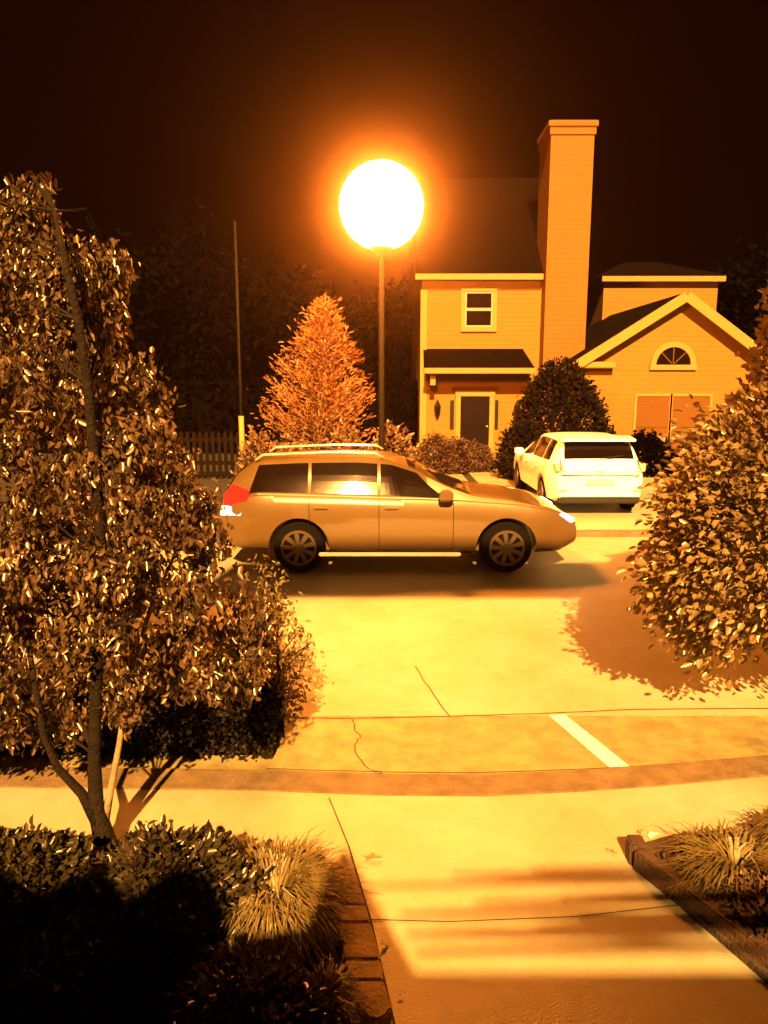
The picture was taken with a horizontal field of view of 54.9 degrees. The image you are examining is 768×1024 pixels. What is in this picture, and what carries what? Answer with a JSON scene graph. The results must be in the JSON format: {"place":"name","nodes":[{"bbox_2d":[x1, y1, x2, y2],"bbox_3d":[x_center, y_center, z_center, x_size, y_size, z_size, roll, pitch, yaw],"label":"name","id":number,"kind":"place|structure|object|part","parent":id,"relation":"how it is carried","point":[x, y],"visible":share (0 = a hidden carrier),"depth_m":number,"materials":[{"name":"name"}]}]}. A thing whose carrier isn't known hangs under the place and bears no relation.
{"place":"outdoors","nodes":[
{"label":"outdoors","id":0,"kind":"place"},
{"bbox_2d":[0,453,513,529],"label":"lawn","id":1,"kind":"structure","parent":0,"point":[222,482],"depth_m":18.49,"materials":[{"name":"plant"}]},
{"bbox_2d":[51,228,217,378],"bbox_3d":[-10.196,-7.162,30.326,6.674,8.606,5.987,0,10,0],"label":"broadleaf tree","id":2,"kind":"object","parent":1,"relation":"on","point":[144,328],"visible":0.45,"depth_m":29.54,"materials":[{"name":"green plant"}]},
{"bbox_2d":[125,198,276,389],"bbox_3d":[-7.878,-8.286,32.251,6.662,10.165,6.576,0,10,0],"label":"broadleaf tree","id":3,"kind":"object","parent":1,"relation":"on","point":[211,319],"visible":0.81,"depth_m":30.97,"materials":[{"name":"green plant"}]},
{"bbox_2d":[174,431,239,476],"bbox_3d":[-4.551,-1.503,19.042,1.690,1.180,0.080,0,10,0],"label":"picket fence","id":4,"kind":"object","parent":1,"relation":"on","point":[212,440],"visible":0.69,"depth_m":18.99,"materials":[{"name":"black paint"}]},
{"bbox_2d":[0,377,417,454],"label":"tall hedge","id":5,"kind":"object","parent":1,"relation":"on","point":[210,409],"visible":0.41,"depth_m":25.91,"materials":[{"name":"green plant"}]},
{"bbox_2d":[233,221,244,464],"bbox_3d":[-2.974,-3.032,15.206,0.110,5.600,0.105,0,10,0],"label":"thin pole","id":6,"kind":"object","parent":1,"relation":"on","point":[241,427],"visible":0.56,"depth_m":15.13,"materials":[{"name":"black metal"}]},
{"bbox_2d":[228,425,279,485],"bbox_3d":[-2.563,-0.973,15.236,1.337,1.637,1.252,0,10,0],"label":"flowering bush","id":7,"kind":"object","parent":1,"relation":"on","point":[253,440],"visible":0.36,"depth_m":15.08,"materials":[{"name":"pink plant"}]},
{"bbox_2d":[217,251,349,389],"bbox_3d":[-5.244,-8.085,36.175,6.801,8.435,7.114,-4,11,-22],"label":"broadleaf tree","id":8,"kind":"object","parent":1,"relation":"on","point":[281,313],"visible":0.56,"depth_m":34.69,"materials":[{"name":"green plant"}]},
{"bbox_2d":[272,433,313,452],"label":"flowering bush","id":9,"kind":"object","parent":1,"relation":"on","point":[286,442],"visible":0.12,"depth_m":14.96,"materials":[{"name":"pink plant"}]},
{"bbox_2d":[250,292,375,449],"bbox_3d":[-1.608,-2.743,16.967,2.896,4.432,2.916,0,10,0],"label":"pointed tree","id":10,"kind":"object","parent":1,"relation":"on","point":[325,386],"visible":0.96,"depth_m":16.66,"materials":[{"name":"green plant"}]},
{"bbox_2d":[325,418,370,449],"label":"flowering bush","id":11,"kind":"object","parent":1,"relation":"on","point":[344,438],"visible":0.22,"depth_m":14.95,"materials":[{"name":"pink plant"}]},
{"bbox_2d":[321,270,411,389],"bbox_3d":[-0.731,-8.491,39.179,5.989,8.214,5.793,10,14,44],"label":"broadleaf tree","id":12,"kind":"object","parent":1,"relation":"on","point":[364,334],"visible":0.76,"depth_m":38.02,"materials":[{"name":"green plant"}]},
{"bbox_2d":[340,160,422,450],"bbox_3d":[-0.045,-3.061,13.476,1.480,6.246,1.480,0,10,0],"label":"street lamp","id":13,"kind":"object","parent":1,"relation":"on","point":[381,206],"visible":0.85,"depth_m":12.60,"materials":[{"name":"white glass"}]},
{"bbox_2d":[367,419,424,462],"bbox_3d":[0.139,-1.082,15.651,1.266,1.754,1.368,9,13,42],"label":"flowering bush","id":14,"kind":"object","parent":1,"relation":"on","point":[388,432],"visible":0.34,"depth_m":15.48,"materials":[{"name":"pink plant"}]},
{"bbox_2d":[412,430,463,473],"bbox_3d":[1.397,-1.577,20.066,1.483,1.340,1.248,0,10,0],"label":"shrub","id":15,"kind":"object","parent":1,"relation":"on","point":[424,451],"visible":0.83,"depth_m":19.79,"materials":[{"name":"green plant"}]},
{"bbox_2d":[436,435,483,474],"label":"shrub","id":16,"kind":"object","parent":1,"relation":"on","point":[460,444],"visible":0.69,"depth_m":19.97,"materials":[{"name":"green plant"}]},
{"bbox_2d":[456,438,496,473],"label":"shrub","id":17,"kind":"object","parent":1,"relation":"on","point":[485,454],"visible":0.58,"depth_m":20.16,"materials":[{"name":"green plant"}]},
{"bbox_2d":[492,418,545,480],"bbox_3d":[3.597,-1.489,18.580,1.723,1.726,1.485,0,10,0],"label":"bush","id":18,"kind":"object","parent":1,"relation":"on","point":[527,432],"visible":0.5,"depth_m":18.43,"materials":[{"name":"green plant"}]},
{"bbox_2d":[509,355,616,465],"bbox_3d":[4.787,-2.534,20.081,3.148,3.393,2.617,0,10,0],"label":"bush","id":19,"kind":"object","parent":1,"relation":"on","point":[577,387],"visible":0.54,"depth_m":19.48,"materials":[{"name":"green plant"}]},
{"bbox_2d":[407,120,762,461],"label":"house","id":20,"kind":"structure","parent":1,"relation":"on","point":[505,296],"depth_m":23.12,"materials":[{"name":"beige paint"}]},
{"bbox_2d":[460,396,489,445],"bbox_3d":[2.918,-2.744,23.824,0.928,1.954,0.106,0,10,0],"label":"door","id":21,"kind":"structure","parent":20,"relation":"in","point":[474,411],"depth_m":23.78,"materials":[{"name":"black paint"}]},
{"bbox_2d":[460,287,497,331],"bbox_3d":[2.982,-6.357,23.215,1.129,1.346,0.077,0,10,0],"label":"window","id":22,"kind":"structure","parent":20,"relation":"in","point":[478,304],"depth_m":23.22,"materials":[{"name":"white wood"}]},
{"bbox_2d":[629,428,678,478],"bbox_3d":[6.819,-1.487,19.433,2.012,1.436,1.744,0,10,0],"label":"bush","id":23,"kind":"object","parent":1,"relation":"on","point":[651,447],"visible":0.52,"depth_m":19.02,"materials":[{"name":"green plant"}]},
{"bbox_2d":[716,237,767,419],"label":"broadleaf tree","id":24,"kind":"object","parent":1,"relation":"on","point":[732,309],"visible":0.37,"depth_m":30.97,"materials":[{"name":"green plant"}]},
{"bbox_2d":[0,777,767,1023],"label":"pavement","id":25,"kind":"structure","parent":0,"point":[451,858],"depth_m":3.52,"materials":[{"name":"grey concrete"}]},
{"bbox_2d":[0,827,353,1023],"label":"planting bed","id":26,"kind":"object","parent":25,"relation":"on","point":[159,911],"visible":0.15,"depth_m":3.18,"materials":[{"name":"soil"}]},
{"bbox_2d":[0,815,148,942],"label":"shrub","id":27,"kind":"object","parent":26,"relation":"on","point":[41,859],"visible":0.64,"depth_m":3.16,"materials":[{"name":"green plant"}]},
{"bbox_2d":[0,913,224,1023],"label":"shrub","id":28,"kind":"object","parent":26,"relation":"on","point":[27,960],"visible":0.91,"depth_m":2.57,"materials":[{"name":"green plant"}]},
{"bbox_2d":[0,170,281,856],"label":"weeping tree","id":29,"kind":"object","parent":26,"relation":"on","point":[91,578],"visible":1,"depth_m":3.35,"materials":[{"name":"green plant"}]},
{"bbox_2d":[56,814,274,1006],"bbox_3d":[-0.940,1.606,3.110,0.962,0.605,0.843,0,10,0],"label":"shrub","id":30,"kind":"object","parent":26,"relation":"on","point":[185,863],"visible":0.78,"depth_m":3.01,"materials":[{"name":"green plant"}]},
{"bbox_2d":[0,837,356,1023],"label":"ground cover","id":31,"kind":"object","parent":26,"relation":"on","point":[28,999],"visible":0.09,"depth_m":3.06,"materials":[{"name":"green plant"}]},
{"bbox_2d":[142,934,349,1023],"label":"shrub","id":32,"kind":"object","parent":26,"relation":"on","point":[266,983],"visible":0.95,"depth_m":2.62,"materials":[{"name":"green plant"}]},
{"bbox_2d":[169,825,381,970],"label":"ornamental grass","id":33,"kind":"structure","parent":26,"relation":"on","point":[299,882],"depth_m":3.15,"materials":[{"name":"plant"}]},
{"bbox_2d":[277,952,382,1023],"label":"ornamental grass","id":34,"kind":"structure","parent":26,"relation":"on","point":[334,977],"depth_m":2.81,"materials":[{"name":"green plant"}]},
{"bbox_2d":[329,797,348,845],"bbox_3d":[-0.252,1.701,4.077,0.007,0.001,0.480,-3,10,-16],"label":"driveway joint","id":35,"kind":"object","parent":25,"relation":"on","point":[339,822],"visible":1,"depth_m":4.06,"materials":[{"name":"brown"}]},
{"bbox_2d":[326,854,364,905],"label":"edging block","id":36,"kind":"structure","parent":25,"relation":"on","point":[344,859],"depth_m":3.54,"materials":[{"name":"concrete"}]},
{"bbox_2d":[330,905,369,924],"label":"edging block","id":37,"kind":"structure","parent":25,"relation":"on","point":[361,916],"depth_m":3.29,"materials":[{"name":"concrete"}]},
{"bbox_2d":[336,923,379,962],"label":"edging block","id":38,"kind":"structure","parent":25,"relation":"on","point":[361,945],"depth_m":3.12,"materials":[{"name":"concrete"}]},
{"bbox_2d":[344,961,382,987],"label":"edging block","id":39,"kind":"structure","parent":25,"relation":"on","point":[370,970],"depth_m":2.98,"materials":[{"name":"concrete"}]},
{"bbox_2d":[351,981,390,1023],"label":"edging block","id":40,"kind":"structure","parent":25,"relation":"on","point":[380,995],"depth_m":2.82,"materials":[{"name":"concrete"}]},
{"bbox_2d":[348,846,394,1023],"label":"driveway joint","id":41,"kind":"object","parent":25,"relation":"on","point":[392,1015],"visible":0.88,"depth_m":3.29,"materials":[{"name":"brown"}]},
{"bbox_2d":[360,852,382,860],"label":"fallen leaf","id":42,"kind":"object","parent":25,"relation":"on","point":[371,855],"visible":1,"depth_m":3.75,"materials":[{"name":"brown plant"}]},
{"bbox_2d":[380,940,387,948],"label":"fallen leaf","id":43,"kind":"object","parent":25,"relation":"on","point":[383,943],"visible":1,"depth_m":3.17,"materials":[{"name":"orange plant"}]},
{"bbox_2d":[370,905,677,921],"bbox_3d":[0.624,1.827,3.348,1.479,0.001,0.052,-1,10,-3],"label":"driveway joint","id":44,"kind":"object","parent":25,"relation":"on","point":[524,918],"visible":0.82,"depth_m":3.33,"materials":[{"name":"brown"}]},
{"bbox_2d":[644,831,658,838],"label":"fallen leaf","id":45,"kind":"object","parent":25,"relation":"on","point":[651,834],"visible":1,"depth_m":3.93,"materials":[{"name":"beige"}]},
{"bbox_2d":[625,832,767,969],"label":"timber edging","id":46,"kind":"object","parent":25,"relation":"on","point":[641,857],"visible":0.8,"depth_m":3.38,"materials":[{"name":"brown wood"}]},
{"bbox_2d":[660,826,767,983],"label":"planting bed","id":47,"kind":"object","parent":25,"relation":"on","point":[755,966],"visible":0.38,"depth_m":3.18,"materials":[{"name":"soil"}]},
{"bbox_2d":[655,823,767,939],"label":"ground cover","id":48,"kind":"object","parent":47,"relation":"on","point":[678,852],"visible":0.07,"depth_m":3.69,"materials":[{"name":"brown plant"}]},
{"bbox_2d":[705,867,767,939],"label":"shrub","id":49,"kind":"object","parent":47,"relation":"on","point":[755,917],"visible":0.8,"depth_m":3.21,"materials":[{"name":"green plant"}]},
{"bbox_2d":[742,805,767,849],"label":"ornamental grass","id":50,"kind":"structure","parent":47,"relation":"on","point":[763,823],"depth_m":3.76,"materials":[{"name":"plant"}]},
{"bbox_2d":[0,537,767,715],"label":"road","id":51,"kind":"structure","parent":0,"point":[547,633],"depth_m":7.03,"materials":[{"name":"grey asphalt"}]},
{"bbox_2d":[0,716,767,774],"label":"gutter","id":52,"kind":"object","parent":51,"relation":"on","point":[494,744],"visible":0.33,"depth_m":4.98,"materials":[{"name":"grey concrete"}]},
{"bbox_2d":[0,674,289,762],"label":"hedge","id":53,"kind":"object","parent":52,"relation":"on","point":[202,728],"visible":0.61,"depth_m":4.81,"materials":[{"name":"green plant"}]},
{"bbox_2d":[245,553,323,737],"bbox_3d":[-0.703,1.028,5.210,0.577,1.522,0.604,0,10,0],"label":"trailing shrub","id":54,"kind":"object","parent":52,"relation":"on","point":[278,676],"visible":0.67,"depth_m":5.10,"materials":[{"name":"green leaf"}]},
{"bbox_2d":[351,719,381,772],"bbox_3d":[-0.169,1.568,4.976,0.102,0.001,0.789,-3,10,-16],"label":"pavement crack","id":55,"kind":"object","parent":52,"relation":"on","point":[355,746],"visible":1,"depth_m":4.96,"materials":[{"name":"brown"}]},
{"bbox_2d":[266,764,653,772],"bbox_3d":[0.880,1.617,4.688,3.256,0.001,0.123,0,10,-3],"label":"kerb joint","id":56,"kind":"object","parent":52,"relation":"on","point":[449,772],"visible":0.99,"depth_m":4.64,"materials":[{"name":"brown"}]},
{"bbox_2d":[549,714,628,766],"bbox_3d":[1.393,1.558,5.032,0.129,0.001,0.855,-3,10,-16],"label":"parking line","id":57,"kind":"object","parent":52,"relation":"on","point":[604,754],"visible":1,"depth_m":5.02,"materials":[{"name":"paint"}]},
{"bbox_2d":[220,444,575,571],"bbox_3d":[0.182,-0.128,10.278,4.643,1.553,2.060,0,10,0],"label":"moving car","id":58,"kind":"object","parent":51,"relation":"on","point":[300,511],"visible":1,"depth_m":9.48,"materials":[{"name":"silver"}]},
{"bbox_3d":[-1.355,-0.431,9.500,0.760,0.381,0.174,0,10,0],"label":"side window","id":59,"kind":"part","parent":58,"relation":"part of","materials":[{"name":"black glass"}]},
{"bbox_3d":[-0.510,-0.430,9.499,0.850,0.396,0.172,0,10,0],"label":"side window","id":60,"kind":"part","parent":58,"relation":"part of","materials":[{"name":"black glass"}]},
{"bbox_3d":[0.400,-0.392,9.498,0.890,0.435,0.186,0,10,0],"label":"side window","id":61,"kind":"part","parent":58,"relation":"part of","materials":[{"name":"black glass"}]},
{"bbox_2d":[415,666,448,714],"bbox_3d":[0.366,1.411,5.905,0.024,0.001,0.997,-2,10,-12],"label":"pavement crack","id":62,"kind":"object","parent":51,"relation":"on","point":[431,691],"visible":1,"depth_m":5.83,"materials":[{"name":"brown concrete"}]},
{"bbox_2d":[284,708,767,717],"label":"road joint","id":63,"kind":"object","parent":51,"relation":"on","point":[552,712],"visible":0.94,"depth_m":5.47,"materials":[{"name":"brown"}]},
{"bbox_2d":[616,281,767,692],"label":"evergreen tree","id":64,"kind":"object","parent":51,"relation":"on","point":[721,470],"visible":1,"depth_m":4.75,"materials":[{"name":"green plant"}]},
{"bbox_2d":[0,0,767,384],"label":"sky","id":65,"kind":"structure","parent":0,"point":[261,112],"materials":[{"name":"black"}]},
{"bbox_2d":[427,461,466,480],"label":"footpath","id":66,"kind":"structure","parent":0,"point":[460,477],"depth_m":19.41,"materials":[{"name":"grey concrete"}]},
{"bbox_2d":[469,467,718,529],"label":"parking drive","id":67,"kind":"structure","parent":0,"point":[601,516],"depth_m":13.95,"materials":[{"name":"grey concrete"}]},
{"bbox_2d":[514,432,645,508],"bbox_3d":[3.903,-0.988,15.440,2.120,1.422,4.335,0,10,0],"label":"parked car","id":68,"kind":"object","parent":67,"relation":"on","point":[580,468],"visible":0.96,"depth_m":13.42,"materials":[{"name":"white metal"}]},
{"bbox_3d":[3.168,-1.435,15.791,0.189,0.423,0.910,0,10,0],"label":"side window","id":69,"kind":"part","parent":68,"relation":"part of","materials":[{"name":"black glass"}]},
{"bbox_3d":[3.177,-1.316,14.843,0.172,0.396,0.900,0,10,0],"label":"side window","id":70,"kind":"part","parent":68,"relation":"part of","materials":[{"name":"black glass"}]},
{"bbox_3d":[3.177,-1.191,14.068,0.172,0.373,0.570,0,10,0],"label":"side window","id":71,"kind":"part","parent":68,"relation":"part of","materials":[{"name":"black glass"}]},
{"bbox_3d":[3.903,-1.132,13.488,1.264,0.310,0.220,0,10,0],"label":"rear window","id":72,"kind":"part","parent":68,"relation":"part of","materials":[{"name":"black glass"}]},
{"bbox_2d":[652,817,767,927],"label":"ornamental grass","id":73,"kind":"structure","parent":0,"point":[718,856],"depth_m":3.52,"materials":[{"name":"plant"}]},
{"label":"ground","id":74,"kind":"structure","parent":0,"visible":0},
{"bbox_2d":[8,530,661,536],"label":"kerb","id":75,"kind":"structure","parent":74,"relation":"on","point":[608,533],"depth_m":11.79,"materials":[{"name":"grey concrete"}]},
{"bbox_2d":[0,755,767,796],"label":"kerb","id":76,"kind":"structure","parent":74,"relation":"on","point":[546,782],"depth_m":4.50,"materials":[{"name":"grey concrete"}]}
]}

